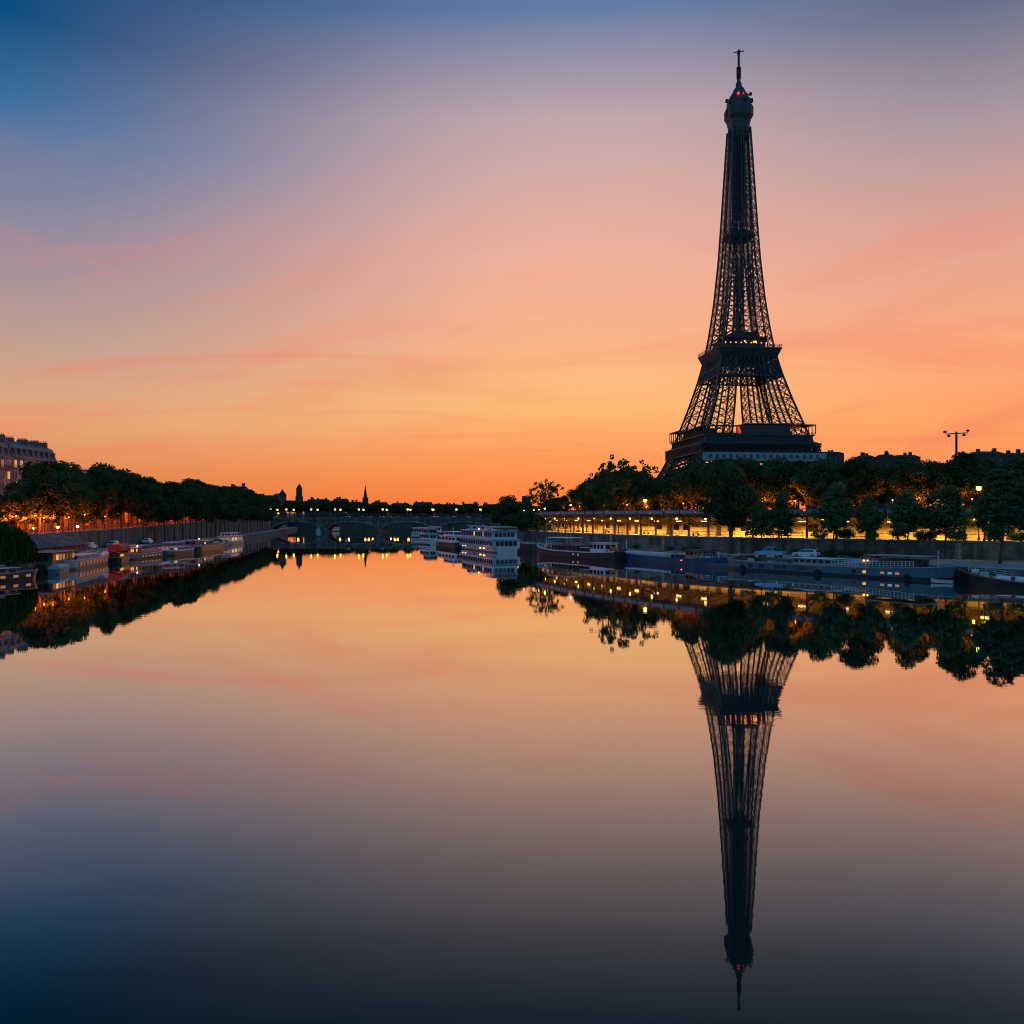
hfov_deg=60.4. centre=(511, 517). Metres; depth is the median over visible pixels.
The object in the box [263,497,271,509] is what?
plane tree
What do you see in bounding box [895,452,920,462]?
city building
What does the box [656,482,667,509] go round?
plane tree
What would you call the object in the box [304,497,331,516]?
city building
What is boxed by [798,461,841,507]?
plane tree
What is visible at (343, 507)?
tree
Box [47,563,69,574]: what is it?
covered launch
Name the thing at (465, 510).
tree
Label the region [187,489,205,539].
plane tree
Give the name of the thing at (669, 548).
bush
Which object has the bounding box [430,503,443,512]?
tree
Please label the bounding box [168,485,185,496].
plane tree
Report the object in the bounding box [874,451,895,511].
city building
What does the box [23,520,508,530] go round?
ground
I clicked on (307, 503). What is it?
tree
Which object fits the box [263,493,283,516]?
city building
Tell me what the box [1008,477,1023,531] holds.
young tree
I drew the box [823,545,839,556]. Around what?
bush
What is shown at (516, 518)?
plane tree
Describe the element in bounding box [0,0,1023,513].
sky
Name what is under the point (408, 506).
tree
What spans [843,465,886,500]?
plane tree
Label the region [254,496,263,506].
plane tree
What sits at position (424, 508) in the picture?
tree
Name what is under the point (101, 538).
retaining wall
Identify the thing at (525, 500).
city building
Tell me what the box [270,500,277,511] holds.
plane tree
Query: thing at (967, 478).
plane tree
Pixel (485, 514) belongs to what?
city building
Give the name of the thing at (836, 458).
city building
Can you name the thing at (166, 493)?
plane tree
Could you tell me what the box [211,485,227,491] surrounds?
plane tree
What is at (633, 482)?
plane tree
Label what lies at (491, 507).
tree
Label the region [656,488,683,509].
plane tree
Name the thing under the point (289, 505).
tree
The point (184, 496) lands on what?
plane tree
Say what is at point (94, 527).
road
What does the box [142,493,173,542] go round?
plane tree
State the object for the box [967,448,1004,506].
city building
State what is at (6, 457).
apartment building
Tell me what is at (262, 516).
plane tree
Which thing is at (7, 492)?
plane tree
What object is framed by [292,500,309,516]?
tree
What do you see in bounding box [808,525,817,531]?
window
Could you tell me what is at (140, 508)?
plane tree
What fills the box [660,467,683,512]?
plane tree
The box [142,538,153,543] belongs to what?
parked car
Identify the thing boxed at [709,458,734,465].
plane tree
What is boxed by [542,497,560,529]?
plane tree
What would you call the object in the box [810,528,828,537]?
shrub
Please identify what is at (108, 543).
parked car
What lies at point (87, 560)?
white riverboat
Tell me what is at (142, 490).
plane tree
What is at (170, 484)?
plane tree
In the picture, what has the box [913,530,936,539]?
shrub
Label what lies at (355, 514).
city building
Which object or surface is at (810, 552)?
parked car
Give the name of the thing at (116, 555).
red tent boat
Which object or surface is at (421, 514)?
city building
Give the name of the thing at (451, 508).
tree
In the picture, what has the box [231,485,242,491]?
plane tree
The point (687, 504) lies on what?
plane tree
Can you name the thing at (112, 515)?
tree
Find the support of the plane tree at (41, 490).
on the ground
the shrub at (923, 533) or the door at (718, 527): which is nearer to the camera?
the shrub at (923, 533)
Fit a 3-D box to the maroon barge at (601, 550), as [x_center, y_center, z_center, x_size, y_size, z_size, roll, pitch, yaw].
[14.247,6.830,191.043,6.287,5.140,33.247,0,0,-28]
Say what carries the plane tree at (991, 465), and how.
on the ground
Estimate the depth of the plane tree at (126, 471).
293.22 m
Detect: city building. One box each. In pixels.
[228,483,247,490]
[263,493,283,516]
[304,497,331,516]
[332,497,348,516]
[349,500,361,516]
[370,500,389,516]
[390,501,409,516]
[412,501,434,516]
[435,502,458,516]
[460,502,479,516]
[481,502,491,516]
[522,496,530,505]
[810,450,843,507]
[854,452,873,505]
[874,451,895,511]
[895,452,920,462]
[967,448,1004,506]
[1005,449,1022,463]
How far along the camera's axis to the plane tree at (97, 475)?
231.38 m
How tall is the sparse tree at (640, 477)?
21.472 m
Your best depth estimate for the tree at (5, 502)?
161.95 m
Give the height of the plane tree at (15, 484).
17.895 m
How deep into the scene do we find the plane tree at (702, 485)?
186.93 m
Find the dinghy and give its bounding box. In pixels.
[931,578,953,583]
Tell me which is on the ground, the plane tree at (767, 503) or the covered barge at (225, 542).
the plane tree at (767, 503)
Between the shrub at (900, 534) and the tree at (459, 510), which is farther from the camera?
the tree at (459, 510)
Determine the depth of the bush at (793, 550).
151.77 m
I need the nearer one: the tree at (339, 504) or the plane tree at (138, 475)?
the plane tree at (138, 475)
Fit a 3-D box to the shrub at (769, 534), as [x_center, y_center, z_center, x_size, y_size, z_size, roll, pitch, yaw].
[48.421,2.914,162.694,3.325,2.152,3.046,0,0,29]
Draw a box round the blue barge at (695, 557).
[617,540,727,566]
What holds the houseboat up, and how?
on the river water
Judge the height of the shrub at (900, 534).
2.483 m
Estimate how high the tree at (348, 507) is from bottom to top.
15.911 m
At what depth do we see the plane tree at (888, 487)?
174.60 m
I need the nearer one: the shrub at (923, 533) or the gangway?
the gangway
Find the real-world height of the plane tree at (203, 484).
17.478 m
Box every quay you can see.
[1,527,297,567]
[518,540,1023,580]
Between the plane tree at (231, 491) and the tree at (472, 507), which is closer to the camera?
the plane tree at (231, 491)
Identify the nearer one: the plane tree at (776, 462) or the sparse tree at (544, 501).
the plane tree at (776, 462)
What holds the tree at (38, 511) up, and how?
on the ground
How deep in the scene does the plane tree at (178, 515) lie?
245.91 m
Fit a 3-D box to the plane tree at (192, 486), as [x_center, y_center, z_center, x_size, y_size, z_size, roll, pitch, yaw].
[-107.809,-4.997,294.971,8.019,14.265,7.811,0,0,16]
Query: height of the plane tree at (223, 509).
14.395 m
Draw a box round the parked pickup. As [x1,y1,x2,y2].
[754,547,786,557]
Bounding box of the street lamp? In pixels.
[976,484,981,539]
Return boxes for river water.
[0,529,1023,1023]
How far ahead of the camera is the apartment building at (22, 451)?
271.70 m
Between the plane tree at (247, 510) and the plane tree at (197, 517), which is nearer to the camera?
the plane tree at (197, 517)
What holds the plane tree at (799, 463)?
on the ground
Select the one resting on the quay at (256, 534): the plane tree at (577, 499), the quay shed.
the quay shed
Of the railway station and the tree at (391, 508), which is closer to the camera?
the railway station
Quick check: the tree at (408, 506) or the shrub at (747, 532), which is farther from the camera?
the tree at (408, 506)
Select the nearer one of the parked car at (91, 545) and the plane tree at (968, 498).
the plane tree at (968, 498)
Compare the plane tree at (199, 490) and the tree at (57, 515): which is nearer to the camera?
the tree at (57, 515)
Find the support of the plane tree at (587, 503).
on the ground
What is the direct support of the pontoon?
on the river water
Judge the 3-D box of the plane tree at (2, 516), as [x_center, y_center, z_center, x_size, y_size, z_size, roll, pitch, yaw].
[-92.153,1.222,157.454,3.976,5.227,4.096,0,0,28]
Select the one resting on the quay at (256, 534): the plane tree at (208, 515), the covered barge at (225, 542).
the plane tree at (208, 515)
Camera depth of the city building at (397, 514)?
960.00 m
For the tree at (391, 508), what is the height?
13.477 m
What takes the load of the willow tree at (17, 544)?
on the quay at (256, 534)
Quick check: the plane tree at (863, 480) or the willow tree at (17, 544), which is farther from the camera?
the plane tree at (863, 480)
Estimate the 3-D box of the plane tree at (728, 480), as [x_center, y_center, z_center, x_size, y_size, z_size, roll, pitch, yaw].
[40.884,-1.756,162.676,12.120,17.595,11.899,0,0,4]
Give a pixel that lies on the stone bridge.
(329, 524)
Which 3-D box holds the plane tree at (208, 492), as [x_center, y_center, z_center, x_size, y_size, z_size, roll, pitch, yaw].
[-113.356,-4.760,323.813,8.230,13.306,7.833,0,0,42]
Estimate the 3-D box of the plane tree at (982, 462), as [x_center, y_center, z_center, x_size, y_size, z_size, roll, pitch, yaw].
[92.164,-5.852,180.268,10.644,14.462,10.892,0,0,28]
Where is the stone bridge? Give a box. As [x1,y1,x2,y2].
[271,517,550,532]
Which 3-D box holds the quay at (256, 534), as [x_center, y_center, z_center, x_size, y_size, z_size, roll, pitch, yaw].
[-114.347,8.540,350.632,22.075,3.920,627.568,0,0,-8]
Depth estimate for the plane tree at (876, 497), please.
181.37 m
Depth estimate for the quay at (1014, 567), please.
133.32 m
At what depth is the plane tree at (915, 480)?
159.16 m
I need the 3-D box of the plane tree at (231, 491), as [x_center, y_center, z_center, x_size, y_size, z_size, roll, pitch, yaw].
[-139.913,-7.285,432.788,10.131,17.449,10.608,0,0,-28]
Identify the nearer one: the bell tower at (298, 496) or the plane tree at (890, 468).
the plane tree at (890, 468)
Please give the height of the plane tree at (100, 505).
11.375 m
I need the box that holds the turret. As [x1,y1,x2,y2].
[279,489,285,516]
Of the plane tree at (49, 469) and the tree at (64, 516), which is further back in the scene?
the plane tree at (49, 469)
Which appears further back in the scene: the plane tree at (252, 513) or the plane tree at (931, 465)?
the plane tree at (252, 513)
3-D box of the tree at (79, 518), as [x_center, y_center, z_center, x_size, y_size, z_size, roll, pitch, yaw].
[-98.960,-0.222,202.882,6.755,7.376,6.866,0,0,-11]
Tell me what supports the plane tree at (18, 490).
on the ground
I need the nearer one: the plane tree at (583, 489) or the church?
the plane tree at (583, 489)
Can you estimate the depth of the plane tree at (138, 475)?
260.75 m
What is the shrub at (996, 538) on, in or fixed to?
on the retaining wall at (978, 549)
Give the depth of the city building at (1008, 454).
482.52 m
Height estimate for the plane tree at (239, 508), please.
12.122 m
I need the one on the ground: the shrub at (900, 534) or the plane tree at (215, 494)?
the plane tree at (215, 494)
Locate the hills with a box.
[286,506,944,516]
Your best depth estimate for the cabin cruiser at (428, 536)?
279.94 m
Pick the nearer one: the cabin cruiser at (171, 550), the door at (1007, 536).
the door at (1007, 536)
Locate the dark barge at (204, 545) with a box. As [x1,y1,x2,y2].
[182,538,223,551]
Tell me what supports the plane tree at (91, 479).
on the ground
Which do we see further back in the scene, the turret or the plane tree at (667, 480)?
the turret
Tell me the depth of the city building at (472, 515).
860.00 m
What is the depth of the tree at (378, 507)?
695.44 m
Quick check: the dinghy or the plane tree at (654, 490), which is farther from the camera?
the plane tree at (654, 490)
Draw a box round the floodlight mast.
[943,429,969,453]
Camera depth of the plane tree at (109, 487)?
208.92 m
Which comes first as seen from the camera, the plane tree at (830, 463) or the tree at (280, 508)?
the plane tree at (830, 463)
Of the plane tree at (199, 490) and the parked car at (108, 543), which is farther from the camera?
the plane tree at (199, 490)
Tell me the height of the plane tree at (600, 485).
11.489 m
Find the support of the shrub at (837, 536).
on the retaining wall at (978, 549)
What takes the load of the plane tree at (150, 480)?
on the ground
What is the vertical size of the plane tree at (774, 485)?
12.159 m
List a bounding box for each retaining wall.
[28,519,286,548]
[508,524,1023,559]
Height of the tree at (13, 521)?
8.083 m
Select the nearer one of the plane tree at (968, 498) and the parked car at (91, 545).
the plane tree at (968, 498)
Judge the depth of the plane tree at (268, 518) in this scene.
453.39 m
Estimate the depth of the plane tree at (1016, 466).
148.42 m
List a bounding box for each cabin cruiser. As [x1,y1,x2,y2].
[160,541,193,555]
[419,529,438,544]
[428,527,443,534]
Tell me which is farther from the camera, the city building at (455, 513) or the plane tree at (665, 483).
the city building at (455, 513)
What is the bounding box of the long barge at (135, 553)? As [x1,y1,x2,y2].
[121,545,162,559]
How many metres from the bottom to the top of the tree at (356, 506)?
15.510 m
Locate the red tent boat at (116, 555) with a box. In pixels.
[106,544,129,562]
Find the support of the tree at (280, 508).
on the ground
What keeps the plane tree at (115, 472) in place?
on the ground
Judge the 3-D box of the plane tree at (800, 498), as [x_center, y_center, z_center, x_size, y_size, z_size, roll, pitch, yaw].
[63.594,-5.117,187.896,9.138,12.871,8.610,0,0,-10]
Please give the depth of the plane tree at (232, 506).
325.97 m
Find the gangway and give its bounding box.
[860,556,884,563]
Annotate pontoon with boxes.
[705,552,739,567]
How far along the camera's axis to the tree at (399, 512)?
756.37 m
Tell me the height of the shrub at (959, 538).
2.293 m
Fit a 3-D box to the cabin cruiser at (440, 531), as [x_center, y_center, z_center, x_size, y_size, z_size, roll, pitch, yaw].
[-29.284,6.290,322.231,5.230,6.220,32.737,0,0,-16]
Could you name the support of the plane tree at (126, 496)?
on the ground
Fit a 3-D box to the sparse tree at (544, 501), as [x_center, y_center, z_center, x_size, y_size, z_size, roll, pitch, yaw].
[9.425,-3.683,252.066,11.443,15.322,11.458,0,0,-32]
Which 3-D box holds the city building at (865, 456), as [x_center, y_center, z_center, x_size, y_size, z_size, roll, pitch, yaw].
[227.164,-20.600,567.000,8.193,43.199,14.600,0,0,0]
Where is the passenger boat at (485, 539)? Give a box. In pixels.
[459,526,520,552]
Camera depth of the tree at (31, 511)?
169.36 m
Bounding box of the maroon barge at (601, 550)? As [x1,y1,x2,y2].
[537,537,624,560]
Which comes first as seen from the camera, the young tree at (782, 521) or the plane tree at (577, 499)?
the young tree at (782, 521)
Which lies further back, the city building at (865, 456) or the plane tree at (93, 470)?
the city building at (865, 456)
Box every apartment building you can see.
[0,433,12,493]
[0,434,56,488]
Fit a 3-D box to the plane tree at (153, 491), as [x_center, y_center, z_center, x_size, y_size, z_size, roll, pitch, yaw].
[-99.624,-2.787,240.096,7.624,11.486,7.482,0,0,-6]
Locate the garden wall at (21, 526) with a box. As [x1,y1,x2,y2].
[11,512,191,530]
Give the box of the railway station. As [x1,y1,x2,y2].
[531,507,1023,540]
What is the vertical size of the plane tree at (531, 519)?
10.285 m
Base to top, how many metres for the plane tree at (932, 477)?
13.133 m
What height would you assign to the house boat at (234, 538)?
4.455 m
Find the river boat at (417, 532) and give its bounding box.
[411,527,427,537]
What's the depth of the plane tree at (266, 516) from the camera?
429.81 m
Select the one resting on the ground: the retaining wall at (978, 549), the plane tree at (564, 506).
the plane tree at (564, 506)
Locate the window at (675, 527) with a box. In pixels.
[673,524,678,529]
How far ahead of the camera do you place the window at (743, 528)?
176.11 m
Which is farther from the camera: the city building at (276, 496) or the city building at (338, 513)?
the city building at (338, 513)
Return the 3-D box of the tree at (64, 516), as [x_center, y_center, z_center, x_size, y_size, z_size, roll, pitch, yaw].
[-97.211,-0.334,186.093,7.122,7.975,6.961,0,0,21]
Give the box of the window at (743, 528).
[741,525,747,530]
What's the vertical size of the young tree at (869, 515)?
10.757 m
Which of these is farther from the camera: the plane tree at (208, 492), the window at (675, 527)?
the plane tree at (208, 492)
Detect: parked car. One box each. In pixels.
[86,542,97,548]
[105,541,118,546]
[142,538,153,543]
[792,549,820,556]
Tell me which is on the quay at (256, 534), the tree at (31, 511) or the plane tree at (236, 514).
the plane tree at (236, 514)
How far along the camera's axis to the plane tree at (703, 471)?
212.21 m
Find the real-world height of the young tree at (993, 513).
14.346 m
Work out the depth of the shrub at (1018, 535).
137.69 m
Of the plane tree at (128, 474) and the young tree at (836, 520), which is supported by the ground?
the plane tree at (128, 474)
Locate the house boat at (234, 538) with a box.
[216,532,244,544]
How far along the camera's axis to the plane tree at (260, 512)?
406.00 m
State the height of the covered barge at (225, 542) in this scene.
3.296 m
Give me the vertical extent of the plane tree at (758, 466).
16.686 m
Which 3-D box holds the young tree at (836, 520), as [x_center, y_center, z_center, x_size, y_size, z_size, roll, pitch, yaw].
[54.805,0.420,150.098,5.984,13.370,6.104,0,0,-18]
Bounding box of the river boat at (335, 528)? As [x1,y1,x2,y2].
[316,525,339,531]
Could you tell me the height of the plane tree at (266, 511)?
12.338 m
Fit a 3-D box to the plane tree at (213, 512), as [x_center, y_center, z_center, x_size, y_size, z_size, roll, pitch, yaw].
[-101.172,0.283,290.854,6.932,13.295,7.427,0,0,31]
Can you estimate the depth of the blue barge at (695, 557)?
160.50 m
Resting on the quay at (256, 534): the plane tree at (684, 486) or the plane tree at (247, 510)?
the plane tree at (247, 510)
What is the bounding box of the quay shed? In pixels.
[11,533,88,557]
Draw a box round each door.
[716,525,720,535]
[1006,527,1014,539]
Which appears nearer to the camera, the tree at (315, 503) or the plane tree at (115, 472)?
the plane tree at (115, 472)
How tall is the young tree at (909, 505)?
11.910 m
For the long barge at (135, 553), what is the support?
on the river water
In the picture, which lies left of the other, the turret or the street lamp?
the turret
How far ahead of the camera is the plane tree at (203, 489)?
313.92 m
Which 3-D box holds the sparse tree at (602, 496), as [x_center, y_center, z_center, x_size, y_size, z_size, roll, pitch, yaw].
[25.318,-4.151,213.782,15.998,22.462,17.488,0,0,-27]
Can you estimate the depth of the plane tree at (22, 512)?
165.56 m
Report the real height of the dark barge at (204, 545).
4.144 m
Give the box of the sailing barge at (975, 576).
[958,566,1023,588]
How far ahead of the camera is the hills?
2609.22 m
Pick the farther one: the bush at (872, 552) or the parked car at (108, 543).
the parked car at (108, 543)
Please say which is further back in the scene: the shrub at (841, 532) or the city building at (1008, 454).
the city building at (1008, 454)
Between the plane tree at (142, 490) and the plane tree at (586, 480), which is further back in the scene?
the plane tree at (586, 480)
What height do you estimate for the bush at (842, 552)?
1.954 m
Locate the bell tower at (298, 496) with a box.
[295,484,302,516]
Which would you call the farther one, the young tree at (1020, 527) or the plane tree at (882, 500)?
the plane tree at (882, 500)
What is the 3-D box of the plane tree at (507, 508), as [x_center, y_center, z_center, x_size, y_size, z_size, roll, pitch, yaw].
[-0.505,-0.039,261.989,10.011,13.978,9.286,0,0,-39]
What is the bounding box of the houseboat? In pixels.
[0,565,37,581]
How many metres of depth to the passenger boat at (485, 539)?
218.55 m
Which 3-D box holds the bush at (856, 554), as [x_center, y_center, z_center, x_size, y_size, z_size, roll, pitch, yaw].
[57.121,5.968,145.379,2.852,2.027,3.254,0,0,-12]
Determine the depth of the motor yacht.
253.99 m
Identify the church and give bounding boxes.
[362,485,369,516]
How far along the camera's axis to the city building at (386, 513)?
860.00 m
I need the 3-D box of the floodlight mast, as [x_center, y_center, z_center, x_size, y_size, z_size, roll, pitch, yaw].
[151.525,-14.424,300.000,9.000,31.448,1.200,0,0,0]
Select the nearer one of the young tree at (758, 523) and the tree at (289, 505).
the young tree at (758, 523)
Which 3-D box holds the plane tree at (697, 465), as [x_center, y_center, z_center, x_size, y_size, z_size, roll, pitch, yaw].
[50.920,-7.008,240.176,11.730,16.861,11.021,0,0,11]
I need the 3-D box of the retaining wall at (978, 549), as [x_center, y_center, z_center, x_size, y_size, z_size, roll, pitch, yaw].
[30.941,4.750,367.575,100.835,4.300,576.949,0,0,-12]
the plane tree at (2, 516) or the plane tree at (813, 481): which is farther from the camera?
the plane tree at (813, 481)
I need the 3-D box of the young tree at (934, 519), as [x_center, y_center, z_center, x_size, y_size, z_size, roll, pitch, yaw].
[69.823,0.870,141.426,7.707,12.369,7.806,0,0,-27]
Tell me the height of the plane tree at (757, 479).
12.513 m
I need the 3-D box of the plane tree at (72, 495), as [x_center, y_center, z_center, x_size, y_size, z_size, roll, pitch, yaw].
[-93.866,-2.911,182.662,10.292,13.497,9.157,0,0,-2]
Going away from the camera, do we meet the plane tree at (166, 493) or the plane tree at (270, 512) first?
the plane tree at (166, 493)
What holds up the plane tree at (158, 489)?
on the ground
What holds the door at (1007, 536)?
in the railway station
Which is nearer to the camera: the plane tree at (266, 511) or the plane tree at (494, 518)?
the plane tree at (494, 518)
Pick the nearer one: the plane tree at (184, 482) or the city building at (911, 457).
the plane tree at (184, 482)
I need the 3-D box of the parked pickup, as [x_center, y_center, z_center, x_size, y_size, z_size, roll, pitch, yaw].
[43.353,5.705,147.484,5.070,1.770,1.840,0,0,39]
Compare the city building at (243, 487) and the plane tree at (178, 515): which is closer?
the plane tree at (178, 515)
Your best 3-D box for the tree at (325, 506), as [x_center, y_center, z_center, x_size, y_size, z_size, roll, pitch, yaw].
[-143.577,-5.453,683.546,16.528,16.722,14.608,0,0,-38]
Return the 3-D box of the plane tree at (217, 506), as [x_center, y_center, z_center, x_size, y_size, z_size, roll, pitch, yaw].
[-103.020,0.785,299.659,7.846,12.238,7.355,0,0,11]
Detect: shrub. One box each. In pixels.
[745,529,755,536]
[766,528,780,536]
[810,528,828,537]
[836,527,855,537]
[836,531,854,538]
[887,530,906,539]
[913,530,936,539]
[914,530,940,539]
[950,529,967,540]
[985,532,1005,540]
[1008,530,1023,540]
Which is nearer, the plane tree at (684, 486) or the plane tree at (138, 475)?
the plane tree at (684, 486)
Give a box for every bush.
[632,542,639,548]
[664,546,672,550]
[789,548,800,554]
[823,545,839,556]
[835,548,849,556]
[849,548,866,557]
[867,551,879,557]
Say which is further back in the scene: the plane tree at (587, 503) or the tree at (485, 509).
the tree at (485, 509)
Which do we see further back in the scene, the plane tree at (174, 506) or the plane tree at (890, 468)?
the plane tree at (174, 506)
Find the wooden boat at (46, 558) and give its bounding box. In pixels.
[34,550,76,572]
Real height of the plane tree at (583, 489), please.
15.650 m
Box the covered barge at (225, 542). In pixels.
[198,539,228,546]
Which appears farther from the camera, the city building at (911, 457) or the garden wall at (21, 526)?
the city building at (911, 457)
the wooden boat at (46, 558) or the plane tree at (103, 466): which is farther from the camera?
the plane tree at (103, 466)
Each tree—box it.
[0,494,19,520]
[0,512,9,521]
[0,521,37,564]
[2,489,14,495]
[2,495,23,525]
[4,461,37,528]
[5,493,39,526]
[6,492,32,526]
[13,478,28,533]
[19,473,61,532]
[20,460,72,531]
[24,506,43,529]
[29,513,55,533]
[42,510,70,532]
[43,505,62,531]
[50,471,89,531]
[54,460,88,530]
[67,472,99,530]
[67,512,95,530]
[78,473,96,529]
[80,484,106,529]
[87,466,100,525]
[89,462,115,524]
[90,469,117,528]
[91,472,119,528]
[96,507,119,528]
[104,467,135,526]
[112,477,138,527]
[119,468,135,522]
[122,472,141,526]
[126,481,151,526]
[126,496,159,543]
[133,473,148,525]
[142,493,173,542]
[143,476,164,523]
[147,487,156,525]
[149,484,163,525]
[159,499,178,541]
[162,489,170,524]
[164,481,180,522]
[165,489,201,539]
[167,497,187,540]
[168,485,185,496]
[180,478,200,518]
[182,482,203,522]
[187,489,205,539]
[188,502,209,538]
[192,483,207,521]
[195,480,210,519]
[199,485,210,499]
[199,499,210,538]
[201,487,213,520]
[206,499,217,537]
[206,502,221,536]
[209,487,223,501]
[210,497,228,536]
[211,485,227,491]
[214,508,229,532]
[223,497,235,532]
[224,486,235,493]
[226,503,238,531]
[229,505,241,531]
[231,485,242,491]
[235,502,245,531]
[242,502,250,533]
[242,506,255,532]
[249,506,259,532]
[253,506,261,531]
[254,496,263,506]
[256,507,264,531]
[260,508,267,530]
[260,508,269,530]
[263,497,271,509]
[264,509,273,529]
[265,514,271,530]
[270,499,283,510]
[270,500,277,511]
[282,500,295,516]
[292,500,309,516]
[302,501,313,516]
[310,501,320,511]
[316,500,336,516]
[330,501,341,516]
[334,501,346,516]
[343,503,354,512]
[349,502,368,515]
[374,503,387,515]
[383,504,400,512]
[396,504,403,516]
[401,504,414,516]
[419,504,431,513]
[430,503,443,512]
[446,505,453,516]
[453,504,464,516]
[462,506,473,516]
[465,503,480,516]
[474,505,488,516]
[489,503,496,512]
[490,506,505,529]
[495,494,528,529]
[509,508,531,540]
[521,506,550,530]
[526,478,565,530]
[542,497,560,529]
[553,495,572,512]
[566,484,584,513]
[570,491,589,511]
[578,485,596,510]
[580,477,594,513]
[580,477,603,510]
[583,454,650,532]
[584,479,608,509]
[605,459,665,512]
[615,480,637,504]
[631,482,662,510]
[638,472,652,477]
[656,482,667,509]
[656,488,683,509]
[657,477,674,509]
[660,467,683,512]
[665,473,698,508]
[669,467,703,508]
[682,462,704,512]
[696,463,726,499]
[696,464,712,503]
[699,462,761,553]
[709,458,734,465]
[732,457,764,474]
[735,464,764,505]
[746,500,773,550]
[758,466,783,509]
[760,463,803,506]
[762,457,800,502]
[766,491,795,550]
[790,462,837,507]
[792,464,823,512]
[794,460,810,508]
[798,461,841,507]
[810,481,856,546]
[811,459,839,499]
[837,457,885,507]
[840,473,884,512]
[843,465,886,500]
[852,496,887,556]
[879,466,889,507]
[883,458,927,501]
[883,462,936,503]
[887,460,934,503]
[888,488,925,557]
[913,485,972,558]
[915,462,938,506]
[919,459,940,507]
[934,451,986,497]
[934,455,988,487]
[963,464,991,506]
[970,468,1023,563]
[980,458,999,502]
[991,456,1023,475]
[991,459,1023,496]
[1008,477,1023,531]
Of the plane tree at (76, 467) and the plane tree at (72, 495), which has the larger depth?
the plane tree at (76, 467)
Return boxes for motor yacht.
[436,527,461,547]
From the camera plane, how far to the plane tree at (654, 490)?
208.66 m
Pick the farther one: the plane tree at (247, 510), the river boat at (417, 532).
the river boat at (417, 532)
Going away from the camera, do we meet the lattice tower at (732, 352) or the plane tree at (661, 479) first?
the plane tree at (661, 479)
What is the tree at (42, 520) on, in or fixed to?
on the ground
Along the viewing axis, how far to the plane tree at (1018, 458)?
172.36 m
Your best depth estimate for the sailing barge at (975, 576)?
110.51 m
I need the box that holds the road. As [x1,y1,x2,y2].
[24,519,225,533]
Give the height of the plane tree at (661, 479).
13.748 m
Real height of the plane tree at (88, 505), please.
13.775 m
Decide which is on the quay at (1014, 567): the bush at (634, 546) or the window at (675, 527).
the bush at (634, 546)
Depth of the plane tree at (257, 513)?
394.18 m
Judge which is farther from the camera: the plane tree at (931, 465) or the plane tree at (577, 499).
the plane tree at (577, 499)
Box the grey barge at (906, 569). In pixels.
[727,551,978,580]
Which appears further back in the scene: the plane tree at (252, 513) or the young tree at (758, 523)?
the plane tree at (252, 513)
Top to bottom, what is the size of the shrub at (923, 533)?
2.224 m
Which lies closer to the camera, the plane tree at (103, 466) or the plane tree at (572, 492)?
the plane tree at (103, 466)
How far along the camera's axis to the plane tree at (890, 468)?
201.74 m
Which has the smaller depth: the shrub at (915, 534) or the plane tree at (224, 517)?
the shrub at (915, 534)
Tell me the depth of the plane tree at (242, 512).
357.60 m
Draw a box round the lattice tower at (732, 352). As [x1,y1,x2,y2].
[649,49,852,512]
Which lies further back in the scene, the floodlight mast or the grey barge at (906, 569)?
the floodlight mast
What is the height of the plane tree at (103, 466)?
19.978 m
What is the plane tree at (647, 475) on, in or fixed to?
on the ground

